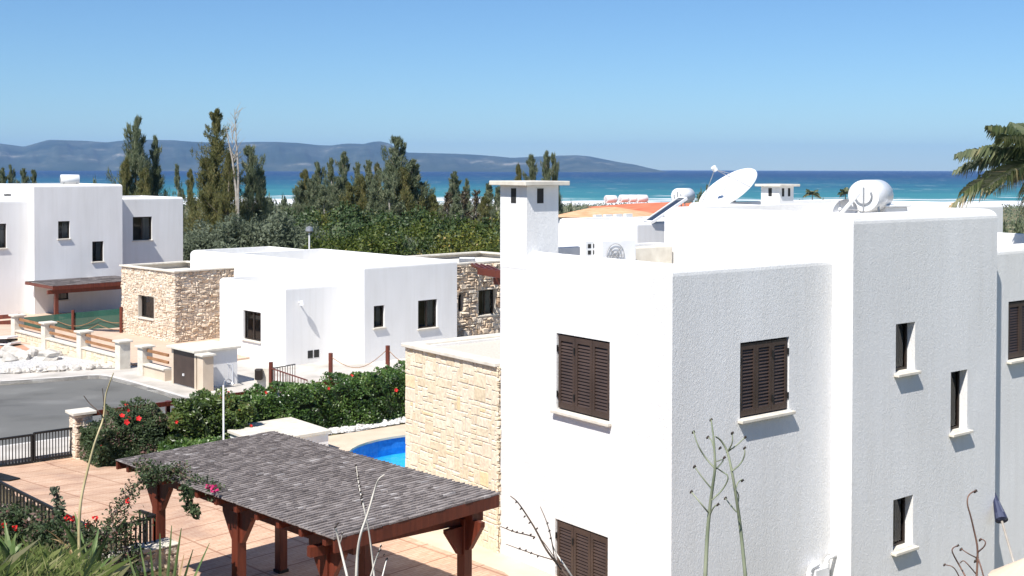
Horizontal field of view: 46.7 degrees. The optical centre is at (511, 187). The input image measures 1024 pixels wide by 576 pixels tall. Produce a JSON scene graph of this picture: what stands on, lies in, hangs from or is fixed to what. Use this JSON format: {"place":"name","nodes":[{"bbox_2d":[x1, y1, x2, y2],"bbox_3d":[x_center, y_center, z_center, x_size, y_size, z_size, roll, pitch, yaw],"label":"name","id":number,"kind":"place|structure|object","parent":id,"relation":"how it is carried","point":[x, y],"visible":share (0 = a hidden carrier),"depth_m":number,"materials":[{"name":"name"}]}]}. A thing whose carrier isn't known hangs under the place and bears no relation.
{"place":"outdoors","nodes":[
{"label":"outdoors","id":0,"kind":"place"},
{"bbox_2d":[0,438,69,464],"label":"pavement","id":1,"kind":"structure","parent":0,"point":[20,447],"depth_m":29.09,"materials":[{"name":"concrete"}]},
{"bbox_2d":[0,532,136,575],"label":"grass","id":2,"kind":"structure","parent":0,"point":[23,561],"depth_m":6.56,"materials":[{"name":"green plant"}]},
{"bbox_2d":[0,379,174,445],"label":"road","id":3,"kind":"structure","parent":0,"point":[29,408],"depth_m":39.02,"materials":[{"name":"grey asphalt"}]},
{"bbox_2d":[2,485,178,575],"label":"hillside","id":4,"kind":"structure","parent":0,"point":[156,572],"depth_m":19.21,"materials":[{"name":"brown soil"}]},
{"bbox_2d":[0,520,34,559],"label":"aloe plant","id":5,"kind":"object","parent":4,"relation":"on","point":[7,548],"visible":0.66,"depth_m":6.44,"materials":[{"name":"green plant"}]},
{"bbox_2d":[0,499,49,547],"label":"flowering shrub","id":6,"kind":"object","parent":4,"relation":"on","point":[11,518],"visible":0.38,"depth_m":17.42,"materials":[{"name":"green plant"}]},
{"bbox_2d":[12,508,94,555],"bbox_3d":[-6.411,5.183,16.681,1.378,1.313,0.799,1,1,21],"label":"flowering shrub","id":7,"kind":"object","parent":4,"relation":"on","point":[47,536],"visible":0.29,"depth_m":16.61,"materials":[{"name":"green plant"}]},
{"bbox_2d":[0,480,155,552],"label":"iron railing","id":8,"kind":"object","parent":4,"relation":"on","point":[143,537],"visible":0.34,"depth_m":17.70,"materials":[{"name":"black metal"}]},
{"bbox_2d":[47,512,113,568],"bbox_3d":[-3.024,2.514,8.242,0.596,0.576,0.601,0,1,0],"label":"aloe plant","id":9,"kind":"object","parent":4,"relation":"on","point":[71,537],"visible":0.51,"depth_m":8.15,"materials":[{"name":"green plant"}]},
{"bbox_2d":[77,373,113,556],"bbox_3d":[-2.524,1.738,7.227,0.224,1.241,0.074,0,1,0],"label":"tall stalk","id":10,"kind":"object","parent":4,"relation":"on","point":[80,504],"visible":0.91,"depth_m":7.21,"materials":[{"name":"plant"}]},
{"bbox_2d":[67,516,130,574],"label":"flowering shrub","id":11,"kind":"object","parent":4,"relation":"on","point":[89,535],"visible":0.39,"depth_m":15.89,"materials":[{"name":"green plant"}]},
{"bbox_2d":[103,506,155,575],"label":"flowering shrub","id":12,"kind":"object","parent":4,"relation":"on","point":[123,526],"visible":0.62,"depth_m":16.46,"materials":[{"name":"green plant"}]},
{"bbox_2d":[127,525,209,575],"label":"aloe plant","id":13,"kind":"object","parent":4,"relation":"on","point":[168,567],"visible":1,"depth_m":6.03,"materials":[{"name":"green plant"}]},
{"bbox_2d":[500,496,568,575],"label":"dry twig","id":14,"kind":"object","parent":4,"relation":"on","point":[552,556],"visible":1,"depth_m":5.22,"materials":[{"name":"brown plant"}]},
{"bbox_2d":[690,418,728,575],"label":"flower stalk","id":15,"kind":"object","parent":4,"relation":"on","point":[709,512],"visible":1,"depth_m":4.63,"materials":[{"name":"plant"}]},
{"bbox_2d":[715,431,746,575],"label":"flower stalk","id":16,"kind":"object","parent":4,"relation":"on","point":[738,517],"visible":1,"depth_m":4.77,"materials":[{"name":"plant"}]},
{"bbox_2d":[959,489,985,575],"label":"dry twig","id":17,"kind":"object","parent":4,"relation":"on","point":[976,560],"visible":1,"depth_m":5.44,"materials":[{"name":"plant"}]},
{"bbox_2d":[0,312,249,366],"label":"yard","id":18,"kind":"structure","parent":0,"point":[110,333],"depth_m":52.44,"materials":[{"name":"beige concrete"}]},
{"bbox_2d":[18,307,124,332],"bbox_3d":[-20.308,6.207,55.566,6.719,1.548,0.260,0,1,17],"label":"net fence","id":19,"kind":"object","parent":18,"relation":"on","point":[100,319],"visible":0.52,"depth_m":55.44,"materials":[{"name":"green fabric"}]},
{"bbox_2d":[0,343,404,398],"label":"pavement","id":20,"kind":"structure","parent":0,"point":[308,372],"depth_m":44.33,"materials":[{"name":"concrete"}]},
{"bbox_2d":[0,356,114,372],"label":"rockery","id":21,"kind":"object","parent":20,"relation":"on","point":[33,361],"visible":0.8,"depth_m":46.45,"materials":[{"name":"white stone"}]},
{"bbox_2d":[0,457,508,575],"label":"driveway","id":22,"kind":"structure","parent":0,"point":[408,556],"depth_m":21.41,"materials":[{"name":"ceramic"}]},
{"bbox_2d":[0,434,32,466],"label":"driveway gate","id":23,"kind":"structure","parent":22,"relation":"on","point":[31,449],"depth_m":28.16,"materials":[{"name":"black metal"}]},
{"bbox_2d":[116,431,499,575],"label":"pergola","id":24,"kind":"object","parent":22,"relation":"on","point":[283,483],"visible":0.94,"depth_m":16.57,"materials":[{"name":"grey"}]},
{"bbox_2d":[98,455,227,531],"bbox_3d":[-4.826,4.384,16.823,1.807,0.944,1.767,0,1,0],"label":"bougainvillea","id":25,"kind":"object","parent":24,"relation":"attached to","point":[146,476],"visible":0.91,"depth_m":16.77,"materials":[{"name":"green plant"}]},
{"bbox_2d":[178,481,200,519],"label":"bougainvillea","id":26,"kind":"object","parent":24,"relation":"hanging from","point":[190,505],"visible":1,"depth_m":15.94,"materials":[{"name":"green plant"}]},
{"bbox_2d":[0,140,666,171],"bbox_3d":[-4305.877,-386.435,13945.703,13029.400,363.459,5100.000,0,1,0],"label":"hills","id":27,"kind":"structure","parent":0,"point":[60,155],"depth_m":12417.61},
{"bbox_2d":[328,424,556,575],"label":"pool deck","id":28,"kind":"structure","parent":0,"point":[509,565],"depth_m":20.76,"materials":[{"name":"beige stone"}]},
{"bbox_2d":[226,417,331,445],"bbox_3d":[-5.935,6.490,29.859,2.000,0.880,2.031,-1,1,-40],"label":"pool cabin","id":29,"kind":"object","parent":28,"relation":"on","point":[294,427],"visible":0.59,"depth_m":29.74,"materials":[{"name":"white paint"}]},
{"bbox_2d":[339,432,405,466],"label":"swimming pool","id":30,"kind":"structure","parent":28,"relation":"in","point":[390,448],"depth_m":31.16,"materials":[{"name":"blue liquid"}]},
{"bbox_2d":[0,170,1023,206],"bbox_3d":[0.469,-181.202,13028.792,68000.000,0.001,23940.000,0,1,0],"label":"sea","id":31,"kind":"structure","parent":0,"point":[592,188],"depth_m":2997.70,"materials":[{"name":"liquid"}]},
{"bbox_2d":[0,0,1023,170],"label":"sky","id":32,"kind":"structure","parent":0,"point":[728,85],"materials":[{"name":"blue"}]},
{"bbox_2d":[9,206,1023,472],"bbox_3d":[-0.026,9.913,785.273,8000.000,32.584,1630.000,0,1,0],"label":"ground","id":33,"kind":"structure","parent":0,"point":[1015,216],"depth_m":492.41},
{"bbox_2d":[8,313,132,369],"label":"garden wall","id":34,"kind":"structure","parent":33,"relation":"on","point":[81,347],"depth_m":48.31,"materials":[{"name":"stone"}]},
{"bbox_2d":[65,407,96,458],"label":"gate pillar","id":35,"kind":"structure","parent":33,"relation":"on","point":[79,417],"depth_m":28.89,"materials":[{"name":"stone"}]},
{"bbox_2d":[33,427,72,460],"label":"driveway gate","id":36,"kind":"structure","parent":35,"relation":"attached to","point":[46,432],"depth_m":28.61,"materials":[{"name":"black metal"}]},
{"bbox_2d":[0,183,182,314],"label":"white house","id":37,"kind":"structure","parent":33,"relation":"on","point":[66,248],"depth_m":63.03,"materials":[{"name":"paint"}]},
{"bbox_2d":[132,217,152,241],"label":"window","id":38,"kind":"structure","parent":37,"relation":"in","point":[141,225],"depth_m":67.20,"materials":[{"name":"brown metal"}]},
{"bbox_2d":[0,374,189,398],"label":"kerb","id":39,"kind":"structure","parent":33,"relation":"on","point":[126,381],"depth_m":43.08,"materials":[{"name":"concrete"}]},
{"bbox_2d":[117,157,137,195],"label":"casuarina tree","id":40,"kind":"object","parent":33,"relation":"on","point":[125,175],"visible":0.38,"depth_m":117.79,"materials":[{"name":"green plant"}]},
{"bbox_2d":[106,115,170,196],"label":"casuarina tree","id":41,"kind":"object","parent":33,"relation":"on","point":[139,159],"visible":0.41,"depth_m":119.43,"materials":[{"name":"green plant"}]},
{"bbox_2d":[102,537,178,574],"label":"retaining wall","id":42,"kind":"structure","parent":33,"relation":"on","point":[153,546],"depth_m":16.87,"materials":[{"name":"stone"}]},
{"bbox_2d":[136,167,152,195],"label":"casuarina tree","id":43,"kind":"object","parent":33,"relation":"on","point":[145,183],"visible":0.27,"depth_m":115.74,"materials":[{"name":"green plant"}]},
{"bbox_2d":[135,344,171,380],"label":"garden wall","id":44,"kind":"structure","parent":33,"relation":"on","point":[147,367],"depth_m":43.70,"materials":[{"name":"stone"}]},
{"bbox_2d":[149,135,167,195],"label":"casuarina tree","id":45,"kind":"object","parent":33,"relation":"on","point":[157,182],"visible":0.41,"depth_m":121.72,"materials":[{"name":"green plant"}]},
{"bbox_2d":[183,168,200,237],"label":"casuarina tree","id":46,"kind":"object","parent":33,"relation":"on","point":[190,184],"visible":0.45,"depth_m":147.76,"materials":[{"name":"green plant"}]},
{"bbox_2d":[166,340,240,389],"bbox_3d":[-11.000,6.364,42.376,1.880,1.492,1.974,-1,1,-44],"label":"meter cabin","id":47,"kind":"object","parent":33,"relation":"on","point":[184,364],"visible":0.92,"depth_m":41.93,"materials":[{"name":"white paint"}]},
{"bbox_2d":[174,349,193,387],"bbox_3d":[-11.555,6.362,41.805,0.070,1.192,1.484,-1,1,-44],"label":"door","id":48,"kind":"structure","parent":47,"relation":"in","point":[183,361],"depth_m":41.79,"materials":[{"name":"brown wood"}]},
{"bbox_2d":[183,229,225,260],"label":"olive tree","id":49,"kind":"object","parent":33,"relation":"on","point":[186,243],"visible":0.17,"depth_m":78.98,"materials":[{"name":"green plant"}]},
{"bbox_2d":[194,352,215,390],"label":"gate pillar","id":50,"kind":"structure","parent":33,"relation":"on","point":[205,378],"depth_m":40.86,"materials":[{"name":"beige stone"}]},
{"bbox_2d":[183,108,243,233],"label":"tree","id":51,"kind":"object","parent":33,"relation":"on","point":[217,148],"visible":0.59,"depth_m":118.48,"materials":[{"name":"green plant"}]},
{"bbox_2d":[183,156,244,239],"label":"casuarina tree","id":52,"kind":"object","parent":33,"relation":"on","point":[205,163],"visible":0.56,"depth_m":117.39,"materials":[{"name":"green plant"}]},
{"bbox_2d":[183,219,245,260],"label":"olive tree","id":53,"kind":"object","parent":33,"relation":"on","point":[195,229],"visible":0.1,"depth_m":81.89,"materials":[{"name":"green plant"}]},
{"bbox_2d":[200,151,253,237],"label":"casuarina tree","id":54,"kind":"object","parent":33,"relation":"on","point":[225,199],"visible":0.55,"depth_m":116.73,"materials":[{"name":"green plant"}]},
{"bbox_2d":[192,212,275,249],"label":"olive tree","id":55,"kind":"object","parent":33,"relation":"on","point":[229,228],"visible":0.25,"depth_m":79.44,"materials":[{"name":"green plant"}]},
{"bbox_2d":[224,102,245,222],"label":"dead tree","id":56,"kind":"object","parent":33,"relation":"on","point":[236,186],"visible":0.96,"depth_m":116.71,"materials":[{"name":"grey plant"}]},
{"bbox_2d":[231,144,289,227],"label":"casuarina tree","id":57,"kind":"object","parent":33,"relation":"on","point":[252,180],"visible":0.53,"depth_m":120.64,"materials":[{"name":"green plant"}]},
{"bbox_2d":[230,209,305,247],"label":"olive tree","id":58,"kind":"object","parent":33,"relation":"on","point":[276,229],"visible":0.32,"depth_m":79.78,"materials":[{"name":"green plant"}]},
{"bbox_2d":[119,246,456,366],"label":"white house","id":59,"kind":"structure","parent":33,"relation":"on","point":[281,306],"depth_m":48.79,"materials":[{"name":"paint"}]},
{"bbox_2d":[241,310,260,343],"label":"window","id":60,"kind":"structure","parent":59,"relation":"in","point":[252,319],"depth_m":48.23,"materials":[{"name":"brown glass"}]},
{"bbox_2d":[417,299,438,330],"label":"window","id":61,"kind":"structure","parent":59,"relation":"in","point":[426,308],"depth_m":49.34,"materials":[{"name":"black glass"}]},
{"bbox_2d":[286,181,307,224],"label":"casuarina tree","id":62,"kind":"object","parent":33,"relation":"on","point":[299,201],"visible":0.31,"depth_m":138.47,"materials":[{"name":"green plant"}]},
{"bbox_2d":[281,222,339,248],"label":"olive tree","id":63,"kind":"object","parent":33,"relation":"on","point":[306,234],"visible":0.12,"depth_m":78.11,"materials":[{"name":"green plant"}]},
{"bbox_2d":[301,178,325,218],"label":"casuarina tree","id":64,"kind":"object","parent":33,"relation":"on","point":[311,191],"visible":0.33,"depth_m":132.71,"materials":[{"name":"green plant"}]},
{"bbox_2d":[311,185,339,225],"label":"casuarina tree","id":65,"kind":"object","parent":33,"relation":"on","point":[323,198],"visible":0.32,"depth_m":127.76,"materials":[{"name":"green plant"}]},
{"bbox_2d":[299,230,358,249],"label":"citrus tree","id":66,"kind":"object","parent":33,"relation":"on","point":[324,244],"visible":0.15,"depth_m":73.27,"materials":[{"name":"green plant"}]},
{"bbox_2d":[327,175,345,212],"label":"casuarina tree","id":67,"kind":"object","parent":33,"relation":"on","point":[334,194],"visible":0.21,"depth_m":130.89,"materials":[{"name":"green plant"}]},
{"bbox_2d":[331,151,355,204],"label":"casuarina tree","id":68,"kind":"object","parent":33,"relation":"on","point":[343,166],"visible":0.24,"depth_m":133.63,"materials":[{"name":"green plant"}]},
{"bbox_2d":[322,204,385,240],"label":"citrus tree","id":69,"kind":"object","parent":33,"relation":"on","point":[354,215],"visible":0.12,"depth_m":87.50,"materials":[{"name":"green plant"}]},
{"bbox_2d":[351,175,368,211],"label":"casuarina tree","id":70,"kind":"object","parent":33,"relation":"on","point":[360,196],"visible":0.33,"depth_m":128.66,"materials":[{"name":"green plant"}]},
{"bbox_2d":[328,416,405,434],"bbox_3d":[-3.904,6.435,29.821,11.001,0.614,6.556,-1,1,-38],"label":"pebbles","id":71,"kind":"object","parent":33,"relation":"on","point":[359,426],"visible":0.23,"depth_m":32.55,"materials":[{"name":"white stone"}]},
{"bbox_2d":[78,396,175,467],"bbox_3d":[-9.282,5.887,28.853,2.059,1.505,1.554,-1,1,-39],"label":"hibiscus shrub","id":72,"kind":"object","parent":71,"relation":"on","point":[136,432],"visible":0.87,"depth_m":28.57,"materials":[{"name":"green plant"}]},
{"bbox_2d":[156,425,241,451],"bbox_3d":[-7.420,6.287,29.052,2.306,0.754,1.093,-1,1,-38],"label":"ground shrub","id":73,"kind":"object","parent":71,"relation":"on","point":[163,446],"visible":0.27,"depth_m":28.64,"materials":[{"name":"green plant"}]},
{"bbox_2d":[155,387,255,446],"bbox_3d":[-7.700,5.875,29.706,2.356,1.577,1.387,-1,1,-40],"label":"hibiscus shrub","id":74,"kind":"object","parent":71,"relation":"on","point":[190,418],"visible":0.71,"depth_m":29.59,"materials":[{"name":"green plant"}]},
{"bbox_2d":[189,360,405,428],"bbox_3d":[-3.258,5.979,33.969,12.144,1.962,1.385,-1,1,-39],"label":"hibiscus hedge","id":75,"kind":"object","parent":71,"relation":"on","point":[356,397],"visible":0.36,"depth_m":32.43,"materials":[{"name":"green plant"}]},
{"bbox_2d":[357,177,385,220],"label":"casuarina tree","id":76,"kind":"object","parent":33,"relation":"on","point":[374,191],"visible":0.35,"depth_m":126.67,"materials":[{"name":"green plant"}]},
{"bbox_2d":[333,226,410,255],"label":"citrus tree","id":77,"kind":"object","parent":33,"relation":"on","point":[368,245],"visible":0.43,"depth_m":66.08,"materials":[{"name":"green plant"}]},
{"bbox_2d":[378,176,405,217],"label":"casuarina tree","id":78,"kind":"object","parent":33,"relation":"on","point":[388,191],"visible":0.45,"depth_m":125.73,"materials":[{"name":"green plant"}]},
{"bbox_2d":[356,215,427,252],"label":"citrus tree","id":79,"kind":"object","parent":33,"relation":"on","point":[383,228],"visible":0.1,"depth_m":73.96,"materials":[{"name":"green plant"}]},
{"bbox_2d":[367,135,430,215],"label":"casuarina tree","id":80,"kind":"object","parent":33,"relation":"on","point":[392,163],"visible":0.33,"depth_m":129.62,"materials":[{"name":"green plant"}]},
{"bbox_2d":[375,226,436,255],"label":"citrus tree","id":81,"kind":"object","parent":33,"relation":"on","point":[396,231],"visible":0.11,"depth_m":68.26,"materials":[{"name":"green plant"}]},
{"bbox_2d":[376,219,449,254],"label":"citrus tree","id":82,"kind":"object","parent":33,"relation":"on","point":[421,235],"visible":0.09,"depth_m":73.29,"materials":[{"name":"green plant"}]},
{"bbox_2d":[392,165,443,218],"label":"casuarina tree","id":83,"kind":"object","parent":33,"relation":"on","point":[406,183],"visible":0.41,"depth_m":128.51,"materials":[{"name":"green plant"}]},
{"bbox_2d":[397,159,443,218],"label":"casuarina tree","id":84,"kind":"object","parent":33,"relation":"on","point":[415,174],"visible":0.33,"depth_m":130.33,"materials":[{"name":"green plant"}]},
{"bbox_2d":[424,212,483,248],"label":"citrus tree","id":85,"kind":"object","parent":33,"relation":"on","point":[453,222],"visible":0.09,"depth_m":86.25,"materials":[{"name":"green plant"}]},
{"bbox_2d":[410,251,499,336],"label":"stone house","id":86,"kind":"structure","parent":33,"relation":"on","point":[478,296],"depth_m":53.93,"materials":[{"name":"stone"}]},
{"bbox_2d":[478,289,496,316],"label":"window","id":87,"kind":"structure","parent":86,"relation":"in","point":[485,296],"depth_m":54.80,"materials":[{"name":"brown metal"}]},
{"bbox_2d":[439,171,472,216],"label":"casuarina tree","id":88,"kind":"object","parent":33,"relation":"on","point":[454,182],"visible":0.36,"depth_m":174.53,"materials":[{"name":"green plant"}]},
{"bbox_2d":[431,223,499,252],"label":"citrus tree","id":89,"kind":"object","parent":33,"relation":"on","point":[465,240],"visible":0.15,"depth_m":73.42,"materials":[{"name":"green plant"}]},
{"bbox_2d":[183,202,1023,232],"bbox_3d":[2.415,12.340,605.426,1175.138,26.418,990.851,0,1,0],"label":"woodland","id":90,"kind":"object","parent":33,"relation":"on","point":[577,207],"visible":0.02,"depth_m":766.98,"materials":[{"name":"green plant"}]},
{"bbox_2d":[558,207,653,246],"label":"tiled house","id":91,"kind":"structure","parent":33,"relation":"on","point":[587,213],"depth_m":87.11,"materials":[{"name":"ceramic"}]},
{"bbox_2d":[591,202,690,216],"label":"tiled house","id":92,"kind":"structure","parent":33,"relation":"on","point":[650,207],"depth_m":104.12,"materials":[{"name":"orange tile"}]},
{"bbox_2d":[401,180,1023,575],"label":"white house","id":93,"kind":"structure","parent":33,"relation":"on","point":[857,379],"depth_m":19.44,"materials":[{"name":"paint"}]},
{"bbox_2d":[550,333,610,426],"bbox_3d":[1.131,3.006,18.770,0.230,1.290,1.372,-1,1,-38],"label":"window","id":94,"kind":"structure","parent":93,"relation":"in","point":[583,363],"depth_m":18.76,"materials":[{"name":"brown wood"}]},
{"bbox_2d":[555,520,607,575],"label":"window","id":95,"kind":"structure","parent":93,"relation":"in","point":[584,552],"depth_m":18.87,"materials":[{"name":"brown wood"}]},
{"bbox_2d":[591,239,636,259],"bbox_3d":[1.821,1.185,20.634,0.944,0.580,0.319,-1,1,-38],"label":"air conditioner","id":96,"kind":"object","parent":93,"relation":"on","point":[617,248],"visible":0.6,"depth_m":20.44,"materials":[{"name":"white metal"}]},
{"bbox_2d":[738,337,795,423],"bbox_3d":[3.922,2.969,18.475,1.259,1.218,0.240,-1,1,-38],"label":"window","id":97,"kind":"structure","parent":93,"relation":"in","point":[763,363],"depth_m":18.48,"materials":[{"name":"brown wood"}]},
{"bbox_2d":[806,551,836,575],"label":"vent pipe","id":98,"kind":"object","parent":93,"relation":"attached to","point":[816,568],"visible":1,"depth_m":19.17,"materials":[{"name":"white plastic"}]},
{"bbox_2d":[848,180,893,212],"bbox_3d":[6.525,0.372,21.598,0.589,1.042,1.025,1,1,31],"label":"water tank","id":99,"kind":"object","parent":93,"relation":"on","point":[876,195],"visible":0.89,"depth_m":21.20,"materials":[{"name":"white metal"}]},
{"bbox_2d":[891,497,918,556],"bbox_3d":[6.492,5.688,20.239,0.670,0.920,0.600,-1,1,-38],"label":"window","id":100,"kind":"structure","parent":93,"relation":"in","point":[898,504],"depth_m":20.37,"materials":[{"name":"brown metal"}]},
{"bbox_2d":[894,323,921,377],"bbox_3d":[6.522,2.715,20.206,0.654,0.880,0.600,-1,1,-38],"label":"window","id":101,"kind":"structure","parent":93,"relation":"in","point":[901,329],"depth_m":20.35,"materials":[{"name":"brown metal"}]},
{"bbox_2d":[949,371,972,437],"bbox_3d":[7.811,3.805,21.230,0.627,1.132,0.600,-1,1,-38],"label":"window","id":102,"kind":"structure","parent":93,"relation":"in","point":[955,376],"depth_m":21.35,"materials":[{"name":"brown metal"}]},
{"bbox_2d":[993,493,1014,561],"bbox_3d":[8.883,6.508,21.021,0.230,1.782,1.992,0,1,0],"label":"closed parasol","id":103,"kind":"object","parent":93,"relation":"attached to","point":[1000,516],"visible":0.97,"depth_m":21.53,"materials":[{"name":"blue fabric"}]},
{"bbox_2d":[1007,300,1023,363],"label":"window","id":104,"kind":"structure","parent":93,"relation":"in","point":[1015,308],"depth_m":23.05,"materials":[{"name":"brown wood"}]},
{"bbox_2d":[559,184,1002,246],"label":"white house","id":105,"kind":"structure","parent":33,"relation":"on","point":[574,232],"depth_m":40.37,"materials":[{"name":"paint"}]},
{"bbox_2d":[644,188,694,223],"bbox_3d":[5.638,0.610,41.279,1.042,1.190,2.560,1,1,43],"label":"water tank","id":106,"kind":"object","parent":105,"relation":"on","point":[679,196],"visible":0.97,"depth_m":41.23,"materials":[{"name":"white metal"}]},
{"bbox_2d":[699,165,756,203],"bbox_3d":[6.812,0.195,37.511,1.748,1.820,2.027,0,1,0],"label":"satellite dish","id":107,"kind":"object","parent":105,"relation":"attached to","point":[729,188],"visible":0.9,"depth_m":37.89,"materials":[{"name":"white metal"}]},
{"bbox_2d":[946,122,1023,219],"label":"palm tree","id":108,"kind":"object","parent":33,"relation":"on","point":[1007,145],"visible":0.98,"depth_m":24.07,"materials":[{"name":"green plant"}]},
{"bbox_2d":[988,558,1023,575],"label":"parasol","id":109,"kind":"object","parent":33,"relation":"on","point":[1015,568],"visible":1,"depth_m":17.07,"materials":[{"name":"beige fabric"}]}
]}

